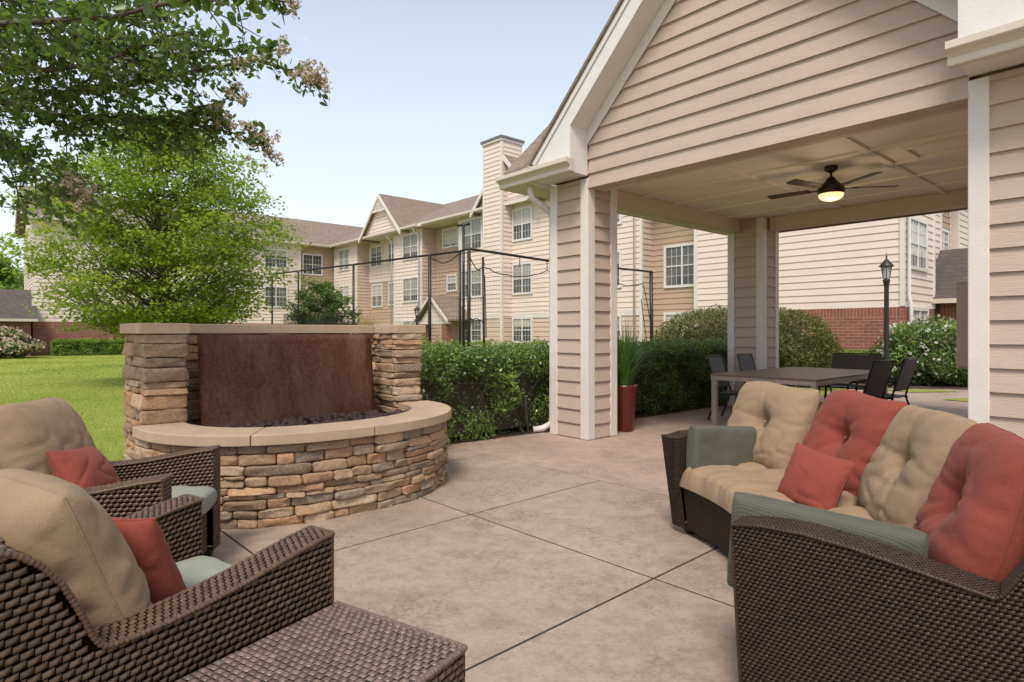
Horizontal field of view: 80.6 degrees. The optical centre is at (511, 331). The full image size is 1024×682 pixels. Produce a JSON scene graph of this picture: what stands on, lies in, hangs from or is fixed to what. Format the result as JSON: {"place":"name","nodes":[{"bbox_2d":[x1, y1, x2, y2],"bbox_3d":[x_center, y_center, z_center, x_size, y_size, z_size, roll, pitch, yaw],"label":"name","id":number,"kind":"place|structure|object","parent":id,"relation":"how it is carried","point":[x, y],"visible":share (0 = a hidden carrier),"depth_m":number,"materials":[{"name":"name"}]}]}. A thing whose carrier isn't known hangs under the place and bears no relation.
{"place":"outdoors","nodes":[
{"label":"outdoors","id":0,"kind":"place"},
{"bbox_2d":[0,355,126,460],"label":"grass","id":1,"kind":"structure","parent":0,"point":[63,368],"depth_m":18.19,"materials":[{"name":"green plant"}]},
{"bbox_2d":[0,0,618,277],"label":"sky","id":2,"kind":"structure","parent":0,"point":[418,86],"materials":[{"name":"blue"}]},
{"bbox_2d":[351,313,381,333],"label":"ornamental grass","id":3,"kind":"object","parent":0,"point":[366,322],"depth_m":21.98,"materials":[{"name":"plant"}]},
{"bbox_2d":[207,445,738,681],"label":"patio","id":4,"kind":"structure","parent":0,"point":[482,589],"depth_m":3.35,"materials":[{"name":"concrete"}]},
{"bbox_2d":[83,445,220,556],"bbox_3d":[-2.188,0.908,3.186,0.975,0.884,0.899,0,0,-9],"label":"wicker armchair","id":5,"kind":"object","parent":4,"relation":"on","point":[145,482],"visible":0.25,"depth_m":3.52,"materials":[{"name":"brown wicker"}]},
{"bbox_2d":[172,485,216,514],"bbox_3d":[-2.050,0.966,3.209,0.740,0.166,0.621,0,0,-10],"label":"seat cushion","id":6,"kind":"object","parent":5,"relation":"on","point":[208,494],"visible":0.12,"depth_m":3.42,"materials":[{"name":"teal fabric"}]},
{"bbox_2d":[0,397,95,474],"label":"back cushion","id":7,"kind":"object","parent":6,"relation":"on","point":[33,432],"visible":0.41,"depth_m":2.97,"materials":[{"name":"beige fabric"}]},
{"bbox_2d":[46,445,120,488],"bbox_3d":[-2.198,0.756,3.126,0.263,0.348,0.428,0,0,0],"label":"throw pillow","id":8,"kind":"object","parent":6,"relation":"on","point":[90,466],"visible":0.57,"depth_m":3.01,"materials":[{"name":"red fabric"}]},
{"bbox_2d":[0,0,332,241],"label":"crepe myrtle","id":9,"kind":"object","parent":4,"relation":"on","point":[76,47],"visible":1,"depth_m":3.80,"materials":[{"name":"green plant"}]},
{"bbox_2d":[0,494,334,681],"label":"wicker armchair","id":10,"kind":"object","parent":4,"relation":"on","point":[49,632],"visible":0.7,"depth_m":1.66,"materials":[{"name":"brown wicker"}]},
{"bbox_2d":[176,556,231,587],"bbox_3d":[-1.196,0.968,2.032,0.621,0.164,0.700,0,0,32],"label":"seat cushion","id":11,"kind":"object","parent":10,"relation":"on","point":[195,570],"visible":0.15,"depth_m":2.30,"materials":[{"name":"grey fabric"}]},
{"bbox_2d":[0,468,152,626],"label":"back cushion","id":12,"kind":"object","parent":11,"relation":"on","point":[70,534],"visible":0.55,"depth_m":1.57,"materials":[{"name":"beige fabric"}]},
{"bbox_2d":[111,517,186,603],"bbox_3d":[-1.283,0.786,2.003,0.436,0.402,0.208,0,0,14],"label":"throw pillow","id":13,"kind":"object","parent":11,"relation":"on","point":[146,541],"visible":0.24,"depth_m":1.91,"materials":[{"name":"red fabric"}]},
{"bbox_2d":[120,323,450,528],"bbox_3d":[-1.728,0.643,5.201,2.590,1.420,1.997,0,0,-41],"label":"fountain","id":14,"kind":"object","parent":4,"relation":"on","point":[309,426],"visible":0.89,"depth_m":4.85,"materials":[{"name":"stone"}]},
{"bbox_2d":[175,601,467,681],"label":"side table","id":15,"kind":"object","parent":4,"relation":"on","point":[337,641],"visible":1,"depth_m":1.69,"materials":[{"name":"wicker"}]},
{"bbox_2d":[661,402,1023,681],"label":"wicker sofa","id":16,"kind":"object","parent":4,"relation":"on","point":[813,602],"visible":0.46,"depth_m":1.93,"materials":[{"name":"brown wicker"}]},
{"bbox_2d":[679,462,859,513],"bbox_3d":[1.507,0.926,3.582,0.732,0.164,1.171,0,0,-8],"label":"seat cushion","id":17,"kind":"object","parent":16,"relation":"on","point":[720,485],"visible":0.38,"depth_m":3.60,"materials":[{"name":"beige fabric"}]},
{"bbox_2d":[686,425,756,468],"bbox_3d":[1.379,0.812,3.973,0.523,0.417,0.138,0,0,-19],"label":"arm cushion","id":18,"kind":"object","parent":17,"relation":"on","point":[707,445],"visible":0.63,"depth_m":3.91,"materials":[{"name":"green fabric"}]},
{"bbox_2d":[727,381,820,468],"bbox_3d":[1.735,0.651,4.106,0.361,0.603,0.686,0,0,-19],"label":"back cushion","id":19,"kind":"object","parent":17,"relation":"on","point":[779,418],"visible":0.63,"depth_m":3.91,"materials":[{"name":"beige fabric"}]},
{"bbox_2d":[802,389,906,496],"bbox_3d":[1.917,0.648,3.460,0.367,0.603,0.678,0,0,0],"label":"back cushion","id":20,"kind":"object","parent":17,"relation":"on","point":[850,425],"visible":0.46,"depth_m":3.34,"materials":[{"name":"red fabric"}]},
{"bbox_2d":[828,506,874,519],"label":"seat cushion","id":21,"kind":"object","parent":16,"relation":"on","point":[859,511],"visible":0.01,"depth_m":2.88,"materials":[{"name":"beige fabric"}]},
{"bbox_2d":[777,442,856,509],"bbox_3d":[1.563,0.771,3.134,0.190,0.334,0.371,0,0,-25],"label":"throw pillow","id":22,"kind":"object","parent":21,"relation":"on","point":[814,478],"visible":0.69,"depth_m":3.08,"materials":[{"name":"red fabric"}]},
{"bbox_2d":[727,492,927,587],"bbox_3d":[1.103,0.823,2.169,0.645,0.406,0.140,0,0,35],"label":"arm cushion","id":23,"kind":"object","parent":21,"relation":"on","point":[914,541],"visible":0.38,"depth_m":2.12,"materials":[{"name":"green fabric"}]},
{"bbox_2d":[857,405,977,528],"bbox_3d":[1.845,0.652,2.787,0.350,0.594,0.685,0,0,13],"label":"back cushion","id":24,"kind":"object","parent":21,"relation":"on","point":[901,472],"visible":0.61,"depth_m":2.66,"materials":[{"name":"beige fabric"}]},
{"bbox_2d":[914,423,1023,582],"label":"back cushion","id":25,"kind":"object","parent":21,"relation":"on","point":[970,516],"visible":0.7,"depth_m":1.92,"materials":[{"name":"red fabric"}]},
{"bbox_2d":[0,353,961,461],"bbox_3d":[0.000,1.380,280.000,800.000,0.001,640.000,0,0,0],"label":"ground","id":26,"kind":"structure","parent":0,"point":[111,456],"depth_m":14.20,"materials":[{"name":"green plant"}]},
{"bbox_2d":[0,254,23,289],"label":"background tree","id":27,"kind":"object","parent":26,"relation":"on","point":[10,284],"visible":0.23,"depth_m":49.70,"materials":[{"name":"green plant"}]},
{"bbox_2d":[0,289,37,355],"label":"brick outbuilding","id":28,"kind":"structure","parent":26,"relation":"on","point":[12,300],"depth_m":34.13,"materials":[{"name":"grey"}]},
{"bbox_2d":[0,325,45,357],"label":"flowering shrub","id":29,"kind":"object","parent":26,"relation":"on","point":[16,343],"visible":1,"depth_m":31.10,"materials":[{"name":"white plant"}]},
{"bbox_2d":[50,337,130,355],"bbox_3d":[-22.359,0.833,38.097,10.874,1.095,1.324,0,0,-41],"label":"hedge","id":30,"kind":"object","parent":26,"relation":"on","point":[77,346],"visible":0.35,"depth_m":35.34,"materials":[{"name":"green plant"}]},
{"bbox_2d":[0,105,319,347],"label":"maple tree","id":31,"kind":"object","parent":26,"relation":"on","point":[162,262],"visible":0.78,"depth_m":15.12,"materials":[{"name":"green plant"}]},
{"bbox_2d":[281,277,363,324],"bbox_3d":[-9.348,-0.611,30.358,4.075,4.231,4.202,0,0,0],"label":"round tree","id":32,"kind":"object","parent":26,"relation":"on","point":[328,303],"visible":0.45,"depth_m":29.89,"materials":[{"name":"green plant"}]},
{"bbox_2d":[414,307,419,344],"bbox_3d":[-4.450,0.025,28.300,0.330,2.650,0.330,0,0,0],"label":"street lamp","id":33,"kind":"object","parent":26,"relation":"on","point":[417,311],"visible":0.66,"depth_m":28.25,"materials":[{"name":"metal"}]},
{"bbox_2d":[416,336,451,365],"bbox_3d":[-1.709,0.727,12.614,1.590,1.315,1.368,0,0,0],"label":"shrub","id":34,"kind":"object","parent":26,"relation":"on","point":[428,341],"visible":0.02,"depth_m":12.51,"materials":[{"name":"green plant"}]},
{"bbox_2d":[271,247,653,361],"bbox_3d":[-1.770,-0.315,17.299,12.760,3.331,6.362,0,0,0],"label":"court fence","id":35,"kind":"object","parent":26,"relation":"on","point":[328,320],"visible":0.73,"depth_m":15.71,"materials":[{"name":"metal"}]},
{"bbox_2d":[457,223,469,356],"bbox_3d":[-1.190,-0.665,14.850,0.330,4.030,0.063,0,0,8],"label":"tall pole","id":36,"kind":"object","parent":26,"relation":"on","point":[463,279],"visible":0.83,"depth_m":14.83,"materials":[{"name":"metal"}]},
{"bbox_2d":[14,134,967,365],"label":"apartment building","id":37,"kind":"structure","parent":26,"relation":"on","point":[832,276],"depth_m":30.67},
{"bbox_2d":[264,248,287,268],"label":"window","id":38,"kind":"structure","parent":37,"relation":"in","point":[285,255],"depth_m":44.04,"materials":[{"name":"grey glass"}]},
{"bbox_2d":[264,285,287,307],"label":"window","id":39,"kind":"structure","parent":37,"relation":"in","point":[281,295],"depth_m":44.09,"materials":[{"name":"white glass"}]},
{"bbox_2d":[302,253,322,275],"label":"window","id":40,"kind":"structure","parent":37,"relation":"in","point":[311,261],"depth_m":46.10,"materials":[{"name":"grey glass"}]},
{"bbox_2d":[338,247,349,271],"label":"window","id":41,"kind":"structure","parent":37,"relation":"in","point":[343,254],"depth_m":45.64,"materials":[{"name":"grey glass"}]},
{"bbox_2d":[338,285,349,306],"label":"window","id":42,"kind":"structure","parent":37,"relation":"in","point":[346,288],"depth_m":45.46,"materials":[{"name":"grey glass"}]},
{"bbox_2d":[370,244,382,267],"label":"window","id":43,"kind":"structure","parent":37,"relation":"in","point":[376,252],"depth_m":43.73,"materials":[{"name":"white glass"}]},
{"bbox_2d":[371,284,382,307],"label":"window","id":44,"kind":"structure","parent":37,"relation":"in","point":[378,301],"depth_m":43.69,"materials":[{"name":"white glass"}]},
{"bbox_2d":[388,242,393,263],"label":"window","id":45,"kind":"structure","parent":37,"relation":"in","point":[389,244],"depth_m":42.29,"materials":[{"name":"white paint"}]},
{"bbox_2d":[388,282,393,305],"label":"window","id":46,"kind":"structure","parent":37,"relation":"in","point":[389,283],"depth_m":42.29,"materials":[{"name":"white paint"}]},
{"bbox_2d":[402,320,414,333],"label":"window","id":47,"kind":"structure","parent":37,"relation":"in","point":[407,323],"depth_m":38.81,"materials":[{"name":"white paint"}]},
{"bbox_2d":[402,276,417,302],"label":"window","id":48,"kind":"structure","parent":37,"relation":"in","point":[408,285],"depth_m":38.68,"materials":[{"name":"grey glass"}]},
{"bbox_2d":[402,232,418,260],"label":"window","id":49,"kind":"structure","parent":37,"relation":"in","point":[409,241],"depth_m":38.55,"materials":[{"name":"grey glass"}]},
{"bbox_2d":[442,226,458,248],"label":"window","id":50,"kind":"structure","parent":37,"relation":"in","point":[450,236],"depth_m":36.80,"materials":[{"name":"grey glass"}]},
{"bbox_2d":[446,274,457,291],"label":"window","id":51,"kind":"structure","parent":37,"relation":"in","point":[453,287],"depth_m":36.71,"materials":[{"name":"white glass"}]},
{"bbox_2d":[460,216,482,252],"bbox_3d":[-2.263,-5.425,33.754,0.075,1.820,1.970,0,0,-41],"label":"window","id":52,"kind":"structure","parent":37,"relation":"in","point":[474,231],"depth_m":33.63,"materials":[{"name":"grey glass"}]},
{"bbox_2d":[461,268,481,298],"bbox_3d":[-2.263,-2.695,33.754,0.075,1.620,1.970,0,0,-41],"label":"window","id":53,"kind":"structure","parent":37,"relation":"in","point":[474,273],"depth_m":33.56,"materials":[{"name":"grey glass"}]},
{"bbox_2d":[461,318,482,341],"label":"window","id":54,"kind":"structure","parent":37,"relation":"in","point":[474,324],"depth_m":33.50,"materials":[{"name":"white paint"}]},
{"bbox_2d":[512,205,532,241],"bbox_3d":[0.519,-5.450,30.571,0.075,1.670,1.520,0,0,-41],"label":"window","id":55,"kind":"structure","parent":37,"relation":"in","point":[522,218],"depth_m":30.54,"materials":[{"name":"white glass"}]},
{"bbox_2d":[512,261,532,294],"bbox_3d":[0.519,-2.695,30.571,0.075,1.620,1.520,0,0,-41],"label":"window","id":56,"kind":"structure","parent":37,"relation":"in","point":[528,266],"depth_m":30.54,"materials":[{"name":"white glass"}]},
{"bbox_2d":[512,317,532,342],"bbox_3d":[0.519,-0.090,30.571,0.075,1.330,1.520,0,0,-41],"label":"window","id":57,"kind":"structure","parent":37,"relation":"in","point":[520,320],"depth_m":30.54,"materials":[{"name":"white paint"}]},
{"bbox_2d":[617,214,621,224],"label":"window","id":58,"kind":"structure","parent":37,"relation":"in","point":[619,217],"depth_m":25.85,"materials":[{"name":"white paint"}]},
{"bbox_2d":[617,250,621,287],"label":"window","id":59,"kind":"structure","parent":37,"relation":"in","point":[619,252],"depth_m":25.85,"materials":[{"name":"white paint"}]},
{"bbox_2d":[617,314,621,339],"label":"window","id":60,"kind":"structure","parent":37,"relation":"in","point":[619,324],"depth_m":25.85,"materials":[{"name":"white paint"}]},
{"bbox_2d":[664,312,692,339],"bbox_3d":[6.896,-0.115,24.468,0.075,1.380,1.730,0,0,-41],"label":"window","id":61,"kind":"structure","parent":37,"relation":"in","point":[667,315],"depth_m":24.84,"materials":[{"name":"white paint"}]},
{"bbox_2d":[664,242,693,287],"bbox_3d":[6.896,-2.685,24.468,0.075,1.760,1.730,0,0,-41],"label":"window","id":62,"kind":"structure","parent":37,"relation":"in","point":[678,258],"depth_m":24.57,"materials":[{"name":"white glass"}]},
{"bbox_2d":[911,216,927,271],"bbox_3d":[12.599,-2.710,18.748,1.850,1.610,0.075,0,0,-41],"label":"window","id":63,"kind":"structure","parent":37,"relation":"in","point":[919,227],"depth_m":18.84,"materials":[{"name":"grey glass"}]},
{"bbox_2d":[913,307,928,333],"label":"window","id":64,"kind":"structure","parent":37,"relation":"in","point":[920,312],"depth_m":18.74,"materials":[{"name":"white paint"}]},
{"bbox_2d":[942,228,948,249],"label":"window","id":65,"kind":"structure","parent":37,"relation":"in","point":[945,233],"depth_m":22.69,"materials":[{"name":"grey glass"}]},
{"bbox_2d":[450,339,546,363],"bbox_3d":[-0.995,0.825,22.532,5.696,1.143,1.834,0,0,0],"label":"shrub","id":66,"kind":"object","parent":26,"relation":"on","point":[486,343],"visible":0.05,"depth_m":22.43,"materials":[{"name":"green plant"}]},
{"bbox_2d":[449,400,727,443],"bbox_3d":[1.921,1.368,10.476,9.400,0.001,2.000,0,0,-41],"label":"mulch bed","id":67,"kind":"object","parent":26,"relation":"on","point":[517,431],"depth_m":8.54,"materials":[{"name":"brown soil"}]},
{"bbox_2d":[416,334,727,444],"bbox_3d":[1.636,0.704,10.022,8.663,1.338,1.489,0,0,-41],"label":"hedge","id":68,"kind":"object","parent":67,"relation":"on","point":[476,395],"visible":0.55,"depth_m":8.14,"materials":[{"name":"green plant"}]},
{"bbox_2d":[652,304,844,386],"bbox_3d":[5.618,0.344,14.603,4.828,2.092,2.902,0,0,0],"label":"clipped bush","id":69,"kind":"object","parent":26,"relation":"on","point":[797,346],"visible":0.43,"depth_m":13.88,"materials":[{"name":"green plant"}]},
{"bbox_2d":[785,380,967,389],"bbox_3d":[10.776,1.364,15.532,7.300,0.001,6.671,0,0,-28],"label":"mulch bed","id":70,"kind":"object","parent":26,"relation":"on","point":[940,386],"depth_m":15.06,"materials":[{"name":"brown soil"}]},
{"bbox_2d":[813,348,876,366],"bbox_3d":[10.011,0.923,18.019,1.114,0.901,2.007,0,0,-41],"label":"hedge","id":71,"kind":"object","parent":70,"relation":"on","point":[854,351],"visible":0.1,"depth_m":17.73,"materials":[{"name":"green plant"}]},
{"bbox_2d":[879,252,893,386],"bbox_3d":[9.300,-0.310,15.000,0.330,3.320,0.330,0,0,0],"label":"street lamp","id":72,"kind":"object","parent":70,"relation":"on","point":[886,265],"visible":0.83,"depth_m":14.95,"materials":[{"name":"metal"}]},
{"bbox_2d":[866,314,967,385],"bbox_3d":[11.056,0.464,15.540,3.933,1.878,2.407,0,0,0],"label":"rose bush","id":73,"kind":"object","parent":70,"relation":"on","point":[933,350],"visible":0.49,"depth_m":15.06,"materials":[{"name":"green plant"}]},
{"bbox_2d":[932,248,967,330],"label":"brick outbuilding","id":74,"kind":"structure","parent":26,"relation":"on","point":[951,268],"depth_m":20.04,"materials":[{"name":"grey"}]},
{"bbox_2d":[617,311,669,431],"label":"potted grass","id":75,"kind":"object","parent":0,"point":[626,394],"depth_m":8.11,"materials":[{"name":"green plant"}]},
{"bbox_2d":[448,397,967,495],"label":"pavilion floor","id":76,"kind":"structure","parent":0,"point":[634,458],"depth_m":6.99,"materials":[{"name":"beige concrete"}]},
{"bbox_2d":[707,355,744,419],"bbox_3d":[3.429,0.860,9.280,0.676,0.990,0.591,0,0,41],"label":"dining chair","id":77,"kind":"object","parent":76,"relation":"on","point":[716,364],"visible":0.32,"depth_m":9.44,"materials":[{"name":"metal"}]},
{"bbox_2d":[496,0,1023,439],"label":"pavilion","id":78,"kind":"structure","parent":76,"relation":"on","point":[724,117],"depth_m":6.52,"materials":[{"name":"beige wood"}]},
{"bbox_2d":[767,165,898,201],"bbox_3d":[3.905,-1.799,7.309,1.426,0.418,1.434,0,0,0],"label":"ceiling fan","id":79,"kind":"object","parent":78,"relation":"hanging from","point":[830,188],"visible":1,"depth_m":7.24,"materials":[{"name":"brown metal"}]},
{"bbox_2d":[956,281,967,368],"bbox_3d":[4.312,-0.060,5.302,0.318,0.780,0.620,0,0,-41],"label":"wall cabinet","id":80,"kind":"object","parent":78,"relation":"attached to","point":[961,325],"depth_m":5.40,"materials":[{"name":"paint"}]},
{"bbox_2d":[959,283,967,366],"bbox_3d":[4.199,-0.060,5.202,0.016,0.740,0.580,0,0,-41],"label":"cabinet door","id":81,"kind":"structure","parent":80,"relation":"in","point":[963,288],"depth_m":5.39,"materials":[{"name":"paint"}]},
{"bbox_2d":[737,353,788,385],"bbox_3d":[4.146,0.860,9.959,0.676,0.990,0.591,0,0,45],"label":"dining chair","id":82,"kind":"object","parent":76,"relation":"on","point":[746,361],"visible":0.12,"depth_m":10.15,"materials":[{"name":"fabric"}]},
{"bbox_2d":[711,367,887,424],"bbox_3d":[4.388,0.979,9.115,2.688,0.742,1.488,0,0,-41],"label":"dining table","id":83,"kind":"object","parent":76,"relation":"on","point":[796,376],"visible":0.78,"depth_m":8.62,"materials":[{"name":"metal"}]},
{"bbox_2d":[818,352,880,392],"bbox_3d":[5.696,0.860,10.193,0.676,0.990,0.791,0,0,-41],"label":"dining chair","id":84,"kind":"object","parent":76,"relation":"on","point":[862,361],"visible":0.35,"depth_m":10.38,"materials":[{"name":"metal"}]},
{"bbox_2d":[824,359,894,399],"bbox_3d":[4.666,0.860,8.140,0.591,0.990,0.676,0,0,-33],"label":"dining chair","id":85,"kind":"object","parent":76,"relation":"on","point":[877,380],"visible":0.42,"depth_m":7.92,"materials":[{"name":"metal"}]},
{"bbox_2d":[855,357,917,404],"bbox_3d":[5.477,0.860,8.853,0.591,0.990,0.677,0,0,-39],"label":"dining chair","id":86,"kind":"object","parent":76,"relation":"on","point":[903,379],"visible":0.47,"depth_m":8.65,"materials":[{"name":"metal"}]},
{"bbox_2d":[822,388,967,402],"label":"path","id":87,"kind":"structure","parent":0,"point":[934,396],"depth_m":12.86,"materials":[{"name":"concrete"}]},
{"bbox_2d":[888,389,959,391],"bbox_3d":[9.392,1.344,13.860,1.348,0.001,0.704,0,0,-6],"label":"grass strip","id":88,"kind":"object","parent":87,"relation":"on","point":[920,390],"depth_m":13.83,"materials":[{"name":"plant"}]},
{"bbox_2d":[943,398,967,400],"bbox_3d":[9.234,1.344,11.762,0.826,0.001,1.224,0,0,-35],"label":"grass strip","id":89,"kind":"object","parent":87,"relation":"on","point":[961,399],"depth_m":11.99,"materials":[{"name":"plant"}]}
]}

